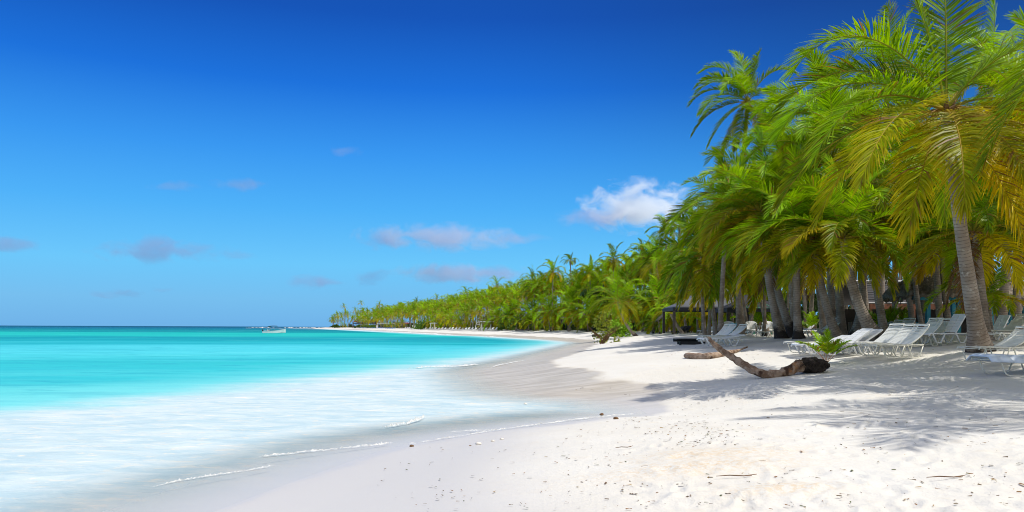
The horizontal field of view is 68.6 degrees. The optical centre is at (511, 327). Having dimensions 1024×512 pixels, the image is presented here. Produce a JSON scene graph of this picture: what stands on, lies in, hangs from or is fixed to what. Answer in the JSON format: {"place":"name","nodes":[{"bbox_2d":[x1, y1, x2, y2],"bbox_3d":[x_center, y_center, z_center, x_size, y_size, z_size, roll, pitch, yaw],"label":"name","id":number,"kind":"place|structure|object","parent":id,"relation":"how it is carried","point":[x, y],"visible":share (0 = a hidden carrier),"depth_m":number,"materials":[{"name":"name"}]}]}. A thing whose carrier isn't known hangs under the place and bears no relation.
{"place":"outdoors","nodes":[
{"label":"outdoors","id":0,"kind":"place"},
{"bbox_2d":[0,325,581,511],"bbox_3d":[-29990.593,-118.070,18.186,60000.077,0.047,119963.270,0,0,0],"label":"sea","id":1,"kind":"structure","parent":0,"point":[91,415],"depth_m":19.95,"materials":[{"name":"liquid"}]},
{"bbox_2d":[0,0,1023,326],"label":"sky","id":2,"kind":"structure","parent":0,"point":[258,163],"materials":[{"name":"blue"}]},
{"bbox_2d":[72,327,1023,511],"bbox_3d":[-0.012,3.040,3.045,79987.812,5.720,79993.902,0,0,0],"label":"beach","id":3,"kind":"structure","parent":0,"point":[836,398],"depth_m":9.69,"materials":[{"name":"sand"}]},
{"bbox_2d":[329,274,541,329],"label":"palm woodland","id":4,"kind":"object","parent":3,"relation":"on","point":[427,308],"visible":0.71,"depth_m":316.13,"materials":[{"name":"green plant"}]},
{"bbox_2d":[451,301,478,328],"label":"coconut palm","id":5,"kind":"object","parent":3,"relation":"on","point":[467,319],"visible":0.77,"depth_m":223.98,"materials":[{"name":"green plant"}]},
{"bbox_2d":[473,306,496,330],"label":"beach bush","id":6,"kind":"object","parent":3,"relation":"on","point":[484,320],"visible":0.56,"depth_m":194.84,"materials":[{"name":"green plant"}]},
{"bbox_2d":[480,300,508,330],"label":"coconut palm","id":7,"kind":"object","parent":3,"relation":"on","point":[492,316],"visible":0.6,"depth_m":188.52,"materials":[{"name":"green plant"}]},
{"bbox_2d":[494,303,520,329],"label":"coconut palm","id":8,"kind":"object","parent":3,"relation":"on","point":[508,309],"visible":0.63,"depth_m":180.82,"materials":[{"name":"green plant"}]},
{"bbox_2d":[499,295,524,328],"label":"coconut palm","id":9,"kind":"object","parent":3,"relation":"on","point":[515,301],"visible":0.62,"depth_m":180.79,"materials":[{"name":"green plant"}]},
{"bbox_2d":[508,298,542,330],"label":"coconut palm","id":10,"kind":"object","parent":3,"relation":"on","point":[527,308],"visible":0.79,"depth_m":170.13,"materials":[{"name":"green plant"}]},
{"bbox_2d":[516,275,544,301],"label":"coconut palm","id":11,"kind":"object","parent":3,"relation":"on","point":[528,292],"visible":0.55,"depth_m":185.59,"materials":[{"name":"green plant"}]},
{"bbox_2d":[519,308,544,330],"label":"coconut palm","id":12,"kind":"object","parent":3,"relation":"on","point":[535,325],"visible":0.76,"depth_m":167.07,"materials":[{"name":"green plant"}]},
{"bbox_2d":[525,289,553,329],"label":"coconut palm","id":13,"kind":"object","parent":3,"relation":"on","point":[540,300],"visible":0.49,"depth_m":169.78,"materials":[{"name":"green plant"}]},
{"bbox_2d":[526,269,561,315],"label":"coconut palm","id":14,"kind":"object","parent":3,"relation":"on","point":[542,285],"visible":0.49,"depth_m":180.48,"materials":[{"name":"green plant"}]},
{"bbox_2d":[526,295,566,330],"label":"coconut palm","id":15,"kind":"object","parent":3,"relation":"on","point":[546,318],"visible":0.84,"depth_m":154.54,"materials":[{"name":"green plant"}]},
{"bbox_2d":[532,277,562,301],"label":"coconut palm","id":16,"kind":"object","parent":3,"relation":"on","point":[548,290],"visible":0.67,"depth_m":176.83,"materials":[{"name":"green plant"}]},
{"bbox_2d":[536,256,565,330],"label":"coconut palm","id":17,"kind":"object","parent":3,"relation":"on","point":[550,275],"visible":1,"depth_m":160.43,"materials":[{"name":"green plant"}]},
{"bbox_2d":[545,286,585,330],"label":"coconut palm","id":18,"kind":"object","parent":3,"relation":"on","point":[569,293],"visible":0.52,"depth_m":148.90,"materials":[{"name":"green plant"}]},
{"bbox_2d":[549,292,585,331],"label":"coconut palm","id":19,"kind":"object","parent":3,"relation":"on","point":[564,310],"visible":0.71,"depth_m":142.71,"materials":[{"name":"green plant"}]},
{"bbox_2d":[562,276,588,328],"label":"coconut palm","id":20,"kind":"object","parent":3,"relation":"on","point":[579,280],"visible":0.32,"depth_m":153.36,"materials":[{"name":"green plant"}]},
{"bbox_2d":[561,295,603,332],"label":"coconut palm","id":21,"kind":"object","parent":3,"relation":"on","point":[587,318],"visible":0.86,"depth_m":133.79,"materials":[{"name":"green plant"}]},
{"bbox_2d":[567,297,605,328],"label":"coconut palm","id":22,"kind":"object","parent":3,"relation":"on","point":[595,312],"visible":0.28,"depth_m":139.92,"materials":[{"name":"green plant"}]},
{"bbox_2d":[576,254,602,288],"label":"coconut palm","id":23,"kind":"object","parent":3,"relation":"on","point":[590,268],"visible":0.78,"depth_m":149.92,"materials":[{"name":"green plant"}]},
{"bbox_2d":[574,273,606,313],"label":"coconut palm","id":24,"kind":"object","parent":3,"relation":"on","point":[593,279],"visible":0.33,"depth_m":146.90,"materials":[{"name":"green plant"}]},
{"bbox_2d":[586,305,620,343],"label":"straggly bush","id":25,"kind":"object","parent":3,"relation":"on","point":[604,339],"visible":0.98,"depth_m":69.85,"materials":[{"name":"green plant"}]},
{"bbox_2d":[588,280,633,323],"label":"coconut palm","id":26,"kind":"object","parent":3,"relation":"on","point":[607,283],"visible":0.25,"depth_m":126.96,"materials":[{"name":"green plant"}]},
{"bbox_2d":[594,242,630,290],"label":"coconut palm","id":27,"kind":"object","parent":3,"relation":"on","point":[612,260],"visible":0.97,"depth_m":135.09,"materials":[{"name":"green plant"}]},
{"bbox_2d":[584,264,650,335],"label":"coconut palm","id":28,"kind":"object","parent":3,"relation":"on","point":[618,292],"visible":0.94,"depth_m":91.76,"materials":[{"name":"green plant"}]},
{"bbox_2d":[598,281,639,324],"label":"coconut palm","id":29,"kind":"object","parent":3,"relation":"on","point":[610,317],"visible":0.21,"depth_m":115.42,"materials":[{"name":"green plant"}]},
{"bbox_2d":[606,316,635,336],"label":"sea grape bush","id":30,"kind":"object","parent":3,"relation":"on","point":[622,330],"visible":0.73,"depth_m":96.45,"materials":[{"name":"green plant"}]},
{"bbox_2d":[598,272,651,325],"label":"coconut palm","id":31,"kind":"object","parent":3,"relation":"on","point":[629,293],"visible":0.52,"depth_m":112.03,"materials":[{"name":"green plant"}]},
{"bbox_2d":[330,285,935,331],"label":"undergrowth","id":32,"kind":"object","parent":3,"relation":"on","point":[573,327],"visible":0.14,"depth_m":141.65,"materials":[{"name":"green plant"}]},
{"bbox_2d":[623,238,646,273],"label":"coconut palm","id":33,"kind":"object","parent":3,"relation":"on","point":[633,255],"visible":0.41,"depth_m":127.76,"materials":[{"name":"green plant"}]},
{"bbox_2d":[628,288,660,332],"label":"coconut palm","id":34,"kind":"object","parent":3,"relation":"on","point":[647,317],"visible":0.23,"depth_m":107.97,"materials":[{"name":"green plant"}]},
{"bbox_2d":[627,240,671,288],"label":"coconut palm","id":35,"kind":"object","parent":3,"relation":"on","point":[642,249],"visible":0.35,"depth_m":122.60,"materials":[{"name":"green plant"}]},
{"bbox_2d":[633,306,671,333],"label":"coconut palm","id":36,"kind":"object","parent":3,"relation":"on","point":[649,329],"visible":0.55,"depth_m":100.54,"materials":[{"name":"green plant"}]},
{"bbox_2d":[626,235,679,331],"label":"coconut palm","id":37,"kind":"object","parent":3,"relation":"on","point":[657,265],"visible":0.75,"depth_m":104.55,"materials":[{"name":"green plant"}]},
{"bbox_2d":[633,274,673,333],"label":"coconut palm","id":38,"kind":"object","parent":3,"relation":"on","point":[655,301],"visible":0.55,"depth_m":97.36,"materials":[{"name":"green plant"}]},
{"bbox_2d":[644,214,678,330],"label":"coconut palm","id":39,"kind":"object","parent":3,"relation":"on","point":[661,236],"visible":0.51,"depth_m":124.88,"materials":[{"name":"green plant"}]},
{"bbox_2d":[645,303,689,333],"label":"coconut palm","id":40,"kind":"object","parent":3,"relation":"on","point":[679,329],"visible":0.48,"depth_m":81.90,"materials":[{"name":"green plant"}]},
{"bbox_2d":[650,297,693,333],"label":"coconut palm","id":41,"kind":"object","parent":3,"relation":"on","point":[670,323],"visible":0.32,"depth_m":91.30,"materials":[{"name":"green plant"}]},
{"bbox_2d":[673,338,704,344],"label":"folded lounger","id":42,"kind":"object","parent":3,"relation":"on","point":[686,341],"visible":0.93,"depth_m":37.27,"materials":[{"name":"black plastic"}]},
{"bbox_2d":[643,196,751,337],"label":"coconut palm","id":43,"kind":"object","parent":3,"relation":"on","point":[704,279],"visible":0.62,"depth_m":48.44,"materials":[{"name":"green plant"}]},
{"bbox_2d":[660,247,734,325],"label":"coconut palm","id":44,"kind":"object","parent":3,"relation":"on","point":[691,300],"visible":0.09,"depth_m":64.06,"materials":[{"name":"green plant"}]},
{"bbox_2d":[665,198,733,334],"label":"coconut palm","id":45,"kind":"object","parent":3,"relation":"on","point":[714,321],"visible":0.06,"depth_m":55.95,"materials":[{"name":"green plant"}]},
{"bbox_2d":[676,291,726,332],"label":"coconut palm","id":46,"kind":"object","parent":3,"relation":"on","point":[686,315],"visible":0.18,"depth_m":75.95,"materials":[{"name":"green plant"}]},
{"bbox_2d":[381,346,1023,508],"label":"beach litter","id":47,"kind":"object","parent":3,"relation":"on","point":[774,442],"visible":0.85,"depth_m":7.98,"materials":[{"name":"brown plant"}]},
{"bbox_2d":[662,292,749,333],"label":"canvas tent","id":48,"kind":"object","parent":3,"relation":"on","point":[684,307],"visible":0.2,"depth_m":70.11,"materials":[{"name":"fabric"}]},
{"bbox_2d":[659,209,754,334],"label":"coconut palm","id":49,"kind":"object","parent":3,"relation":"on","point":[698,296],"visible":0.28,"depth_m":53.14,"materials":[{"name":"green plant"}]},
{"bbox_2d":[659,146,756,333],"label":"coconut palm","id":50,"kind":"object","parent":3,"relation":"on","point":[720,160],"visible":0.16,"depth_m":45.95,"materials":[{"name":"green plant"}]},
{"bbox_2d":[684,346,747,358],"bbox_3d":[7.698,0.932,26.738,3.090,0.478,1.447,0,0,-25],"label":"driftwood log","id":51,"kind":"object","parent":3,"relation":"on","point":[708,355],"visible":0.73,"depth_m":25.90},
{"bbox_2d":[696,334,744,345],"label":"plastic lounger","id":52,"kind":"object","parent":3,"relation":"on","point":[732,337],"visible":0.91,"depth_m":31.07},
{"bbox_2d":[707,324,747,343],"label":"strap lounger","id":53,"kind":"object","parent":3,"relation":"on","point":[736,331],"visible":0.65,"depth_m":35.03,"materials":[{"name":"white plastic"}]},
{"bbox_2d":[686,47,798,333],"bbox_3d":[14.278,-8.575,46.657,6.796,18.896,5.678,0,0,16],"label":"coconut palm","id":54,"kind":"object","parent":3,"relation":"on","point":[742,84],"visible":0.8,"depth_m":46.75,"materials":[{"name":"green plant"}]},
{"bbox_2d":[662,123,837,338],"bbox_3d":[10.902,-4.347,33.948,8.006,10.424,7.856,0,0,0],"label":"coconut palm","id":55,"kind":"object","parent":3,"relation":"on","point":[759,211],"visible":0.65,"depth_m":33.92,"materials":[{"name":"green plant"}]},
{"bbox_2d":[715,295,788,333],"bbox_3d":[20.949,-1.146,65.950,5.230,3.500,4.330,0,0,0],"label":"canvas tent","id":56,"kind":"object","parent":3,"relation":"on","point":[728,310],"visible":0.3,"depth_m":64.06,"materials":[{"name":"green paint"}]},
{"bbox_2d":[695,139,809,330],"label":"coconut palm","id":57,"kind":"object","parent":3,"relation":"on","point":[714,177],"visible":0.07,"depth_m":39.35,"materials":[{"name":"green plant"}]},
{"bbox_2d":[708,258,810,335],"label":"coconut palm","id":58,"kind":"object","parent":3,"relation":"on","point":[752,307],"visible":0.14,"depth_m":52.38,"materials":[{"name":"green plant"}]},
{"bbox_2d":[748,301,771,328],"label":"palm seedling","id":59,"kind":"object","parent":3,"relation":"on","point":[758,317],"visible":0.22,"depth_m":65.64,"materials":[{"name":"green plant"}]},
{"bbox_2d":[681,143,839,337],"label":"coconut palm","id":60,"kind":"object","parent":3,"relation":"on","point":[787,319],"visible":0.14,"depth_m":36.01,"materials":[{"name":"green plant"}]},
{"bbox_2d":[707,337,829,377],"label":"fallen palm trunk","id":61,"kind":"object","parent":3,"relation":"on","point":[810,365],"visible":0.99,"depth_m":19.99,"materials":[{"name":"wood"}]},
{"bbox_2d":[704,81,837,320],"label":"coconut palm","id":62,"kind":"object","parent":3,"relation":"on","point":[772,150],"visible":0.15,"depth_m":42.87,"materials":[{"name":"green plant"}]},
{"bbox_2d":[726,213,826,296],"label":"coconut palm","id":63,"kind":"object","parent":3,"relation":"on","point":[733,272],"visible":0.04,"depth_m":47.82,"materials":[{"name":"green plant"}]},
{"bbox_2d":[711,144,881,338],"bbox_3d":[12.015,-3.274,31.145,7.102,8.246,7.072,0,0,0],"label":"coconut palm","id":64,"kind":"object","parent":3,"relation":"on","point":[798,332],"visible":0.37,"depth_m":30.52,"materials":[{"name":"green plant"}]},
{"bbox_2d":[802,311,819,334],"bbox_3d":[22.245,-0.406,56.406,1.654,1.974,2.494,0,0,-26],"label":"palm seedling","id":65,"kind":"object","parent":3,"relation":"on","point":[811,317],"visible":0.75,"depth_m":55.74,"materials":[{"name":"green plant"}]},
{"bbox_2d":[718,141,916,337],"bbox_3d":[12.088,-3.484,30.875,7.045,8.675,7.459,0,0,-32],"label":"coconut palm","id":66,"kind":"object","parent":3,"relation":"on","point":[815,270],"visible":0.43,"depth_m":30.20,"materials":[{"name":"green plant"}]},
{"bbox_2d":[779,263,855,334],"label":"coconut palm","id":67,"kind":"object","parent":3,"relation":"on","point":[823,322],"visible":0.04,"depth_m":44.53,"materials":[{"name":"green plant"}]},
{"bbox_2d":[791,335,849,353],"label":"plastic lounger","id":68,"kind":"object","parent":3,"relation":"on","point":[843,337],"visible":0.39,"depth_m":24.26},
{"bbox_2d":[743,41,909,336],"bbox_3d":[15.694,-6.812,38.019,7.362,15.239,7.404,0,0,0],"label":"coconut palm","id":69,"kind":"object","parent":3,"relation":"on","point":[814,57],"visible":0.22,"depth_m":37.83,"materials":[{"name":"green plant"}]},
{"bbox_2d":[795,327,857,361],"bbox_3d":[9.139,0.521,21.876,1.810,1.081,1.319,0,0,0],"label":"palm seedling","id":70,"kind":"object","parent":3,"relation":"on","point":[826,346],"visible":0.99,"depth_m":21.86,"materials":[{"name":"green plant"}]},
{"bbox_2d":[735,74,922,334],"bbox_3d":[14.410,-5.291,34.004,8.373,12.210,8.154,0,0,-19],"label":"coconut palm","id":71,"kind":"object","parent":3,"relation":"on","point":[839,297],"visible":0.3,"depth_m":33.50,"materials":[{"name":"green plant"}]},
{"bbox_2d":[809,330,869,354],"bbox_3d":[10.240,0.463,23.426,1.835,0.786,0.618,0,0,-16],"label":"plastic lounger","id":72,"kind":"object","parent":3,"relation":"on","point":[857,335],"visible":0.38,"depth_m":23.48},
{"bbox_2d":[745,151,950,340],"bbox_3d":[12.175,-2.982,28.471,6.806,7.763,6.667,0,0,0],"label":"coconut palm","id":73,"kind":"object","parent":3,"relation":"on","point":[839,211],"visible":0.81,"depth_m":27.95,"materials":[{"name":"green plant"}]},
{"bbox_2d":[774,108,936,333],"bbox_3d":[14.845,-4.133,30.598,7.174,9.898,7.397,0,0,0],"label":"coconut palm","id":74,"kind":"object","parent":3,"relation":"on","point":[881,317],"visible":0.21,"depth_m":30.56,"materials":[{"name":"green plant"}]},
{"bbox_2d":[829,329,882,352],"bbox_3d":[11.036,0.421,24.184,1.855,0.752,0.618,0,0,-18],"label":"plastic lounger","id":75,"kind":"object","parent":3,"relation":"on","point":[870,335],"visible":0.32,"depth_m":24.19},
{"bbox_2d":[804,84,928,309],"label":"coconut palm","id":76,"kind":"object","parent":3,"relation":"on","point":[867,301],"depth_m":43.90,"materials":[{"name":"green plant"}]},
{"bbox_2d":[842,323,903,354],"bbox_3d":[10.934,0.348,22.708,1.819,0.960,0.681,0,0,-15],"label":"strap lounger","id":77,"kind":"object","parent":3,"relation":"on","point":[884,338],"visible":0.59,"depth_m":22.86,"materials":[{"name":"white plastic"}]},
{"bbox_2d":[828,151,922,334],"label":"coconut palm","id":78,"kind":"object","parent":3,"relation":"on","point":[856,325],"visible":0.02,"depth_m":32.84,"materials":[{"name":"green plant"}]},
{"bbox_2d":[852,324,917,356],"bbox_3d":[10.994,0.361,22.046,1.819,0.960,0.681,0,0,-13],"label":"strap lounger","id":79,"kind":"object","parent":3,"relation":"on","point":[893,340],"visible":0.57,"depth_m":22.24,"materials":[{"name":"white plastic"}]},
{"bbox_2d":[839,94,930,333],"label":"coconut palm","id":80,"kind":"object","parent":3,"relation":"on","point":[895,148],"visible":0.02,"depth_m":39.88,"materials":[{"name":"green plant"}]},
{"bbox_2d":[867,298,907,326],"bbox_3d":[18.721,-0.489,38.150,2.134,2.126,3.216,0,0,37],"label":"palm seedling","id":81,"kind":"object","parent":3,"relation":"on","point":[892,312],"visible":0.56,"depth_m":37.91,"materials":[{"name":"green plant"}]},
{"bbox_2d":[764,0,1023,352],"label":"coconut palm","id":82,"kind":"object","parent":3,"relation":"on","point":[958,121],"visible":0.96,"depth_m":18.36,"materials":[{"name":"green plant"}]},
{"bbox_2d":[822,0,965,303],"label":"coconut palm","id":83,"kind":"object","parent":3,"relation":"on","point":[881,55],"visible":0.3,"depth_m":43.43,"materials":[{"name":"green plant"}]},
{"bbox_2d":[855,175,933,331],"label":"coconut palm","id":84,"kind":"object","parent":3,"relation":"on","point":[911,314],"visible":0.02,"depth_m":35.90,"materials":[{"name":"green plant"}]},
{"bbox_2d":[861,324,929,357],"bbox_3d":[10.906,0.369,21.311,1.819,0.960,0.681,0,0,-13],"label":"strap lounger","id":85,"kind":"object","parent":3,"relation":"on","point":[905,341],"visible":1,"depth_m":21.38,"materials":[{"name":"white plastic"}]},
{"bbox_2d":[835,280,966,332],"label":"open shed","id":86,"kind":"structure","parent":3,"relation":"on","point":[850,315],"depth_m":52.49,"materials":[{"name":"brown wood"}]},
{"bbox_2d":[888,114,939,323],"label":"coconut palm","id":87,"kind":"object","parent":3,"relation":"on","point":[922,302],"visible":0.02,"depth_m":36.91,"materials":[{"name":"green plant"}]},
{"bbox_2d":[898,318,943,345],"bbox_3d":[13.888,0.145,25.669,1.799,0.983,0.681,0,0,-20],"label":"strap lounger","id":88,"kind":"object","parent":3,"relation":"on","point":[932,329],"visible":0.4,"depth_m":25.77,"materials":[{"name":"white plastic"}]},
{"bbox_2d":[882,267,962,334],"bbox_3d":[20.786,-1.239,36.975,4.341,3.724,4.334,0,0,0],"label":"thatched hut","id":89,"kind":"object","parent":3,"relation":"on","point":[925,287],"visible":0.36,"depth_m":35.81,"materials":[{"name":"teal paint"}]},
{"bbox_2d":[859,190,986,328],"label":"coconut palm","id":90,"kind":"object","parent":3,"relation":"on","point":[918,305],"visible":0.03,"depth_m":34.91,"materials":[{"name":"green plant"}]},
{"bbox_2d":[908,318,950,344],"bbox_3d":[14.367,0.137,25.908,1.838,0.937,0.681,0,0,-20],"label":"strap lounger","id":91,"kind":"object","parent":3,"relation":"on","point":[941,329],"visible":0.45,"depth_m":26.06,"materials":[{"name":"white plastic"}]},
{"bbox_2d":[869,173,1005,334],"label":"coconut palm","id":92,"kind":"object","parent":3,"relation":"on","point":[919,274],"visible":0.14,"depth_m":30.92,"materials":[{"name":"green plant"}]},
{"bbox_2d":[921,314,966,342],"bbox_3d":[14.693,0.030,25.549,1.793,1.000,0.618,0,0,-16],"label":"plastic lounger","id":93,"kind":"object","parent":3,"relation":"on","point":[955,322],"visible":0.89,"depth_m":25.58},
{"bbox_2d":[877,177,1020,332],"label":"coconut palm","id":94,"kind":"object","parent":3,"relation":"on","point":[931,270],"visible":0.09,"depth_m":30.14,"materials":[{"name":"green plant"}]},
{"bbox_2d":[879,150,1023,341],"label":"coconut palm","id":95,"kind":"object","parent":3,"relation":"on","point":[982,212],"visible":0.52,"depth_m":25.36,"materials":[{"name":"green plant"}]},
{"bbox_2d":[910,37,1023,334],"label":"coconut palm","id":96,"kind":"object","parent":3,"relation":"on","point":[1004,310],"visible":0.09,"depth_m":30.89,"materials":[{"name":"green plant"}]},
{"bbox_2d":[912,0,1022,323],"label":"coconut palm","id":97,"kind":"object","parent":3,"relation":"on","point":[989,39],"visible":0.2,"depth_m":37.57,"materials":[{"name":"green plant"}]},
{"bbox_2d":[918,5,1023,195],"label":"coconut palm","id":98,"kind":"object","parent":3,"relation":"on","point":[1019,20],"visible":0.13,"depth_m":24.48,"materials":[{"name":"green plant"}]},
{"bbox_2d":[918,97,1023,260],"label":"coconut palm","id":99,"kind":"object","parent":3,"relation":"on","point":[983,241],"visible":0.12,"depth_m":26.66,"materials":[{"name":"green plant"}]},
{"bbox_2d":[923,254,1023,339],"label":"coconut palm","id":100,"kind":"object","parent":3,"relation":"on","point":[992,293],"visible":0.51,"depth_m":27.39,"materials":[{"name":"green plant"}]},
{"bbox_2d":[966,315,1009,339],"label":"plastic lounger","id":101,"kind":"object","parent":3,"relation":"on","point":[1001,322],"visible":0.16,"depth_m":29.35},
{"bbox_2d":[956,326,1023,362],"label":"strap lounger","id":102,"kind":"object","parent":3,"relation":"on","point":[1007,343],"visible":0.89,"depth_m":18.34,"materials":[{"name":"white plastic"}]},
{"bbox_2d":[961,277,1023,324],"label":"thatched hut","id":103,"kind":"object","parent":3,"relation":"on","point":[1011,293],"visible":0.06,"depth_m":37.32,"materials":[{"name":"teal paint"}]},
{"bbox_2d":[968,135,1023,332],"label":"coconut palm","id":104,"kind":"object","parent":3,"relation":"on","point":[1018,310],"visible":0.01,"depth_m":30.96,"materials":[{"name":"green plant"}]},
{"bbox_2d":[969,41,1023,178],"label":"coconut palm","id":105,"kind":"object","parent":3,"relation":"on","point":[1003,109],"visible":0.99,"depth_m":15.45,"materials":[{"name":"green plant"}]},
{"bbox_2d":[971,356,1023,375],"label":"quilted lounger","id":106,"kind":"object","parent":3,"relation":"on","point":[974,357],"visible":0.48,"depth_m":16.68,"materials":[{"name":"white plastic"}]},
{"bbox_2d":[966,353,1023,363],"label":"quilted pad","id":107,"kind":"object","parent":106,"relation":"on","point":[1007,358],"visible":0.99,"depth_m":16.02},
{"bbox_2d":[991,314,1023,340],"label":"strap lounger","id":108,"kind":"object","parent":3,"relation":"on","point":[1009,327],"visible":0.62,"depth_m":26.71,"materials":[{"name":"white plastic"}]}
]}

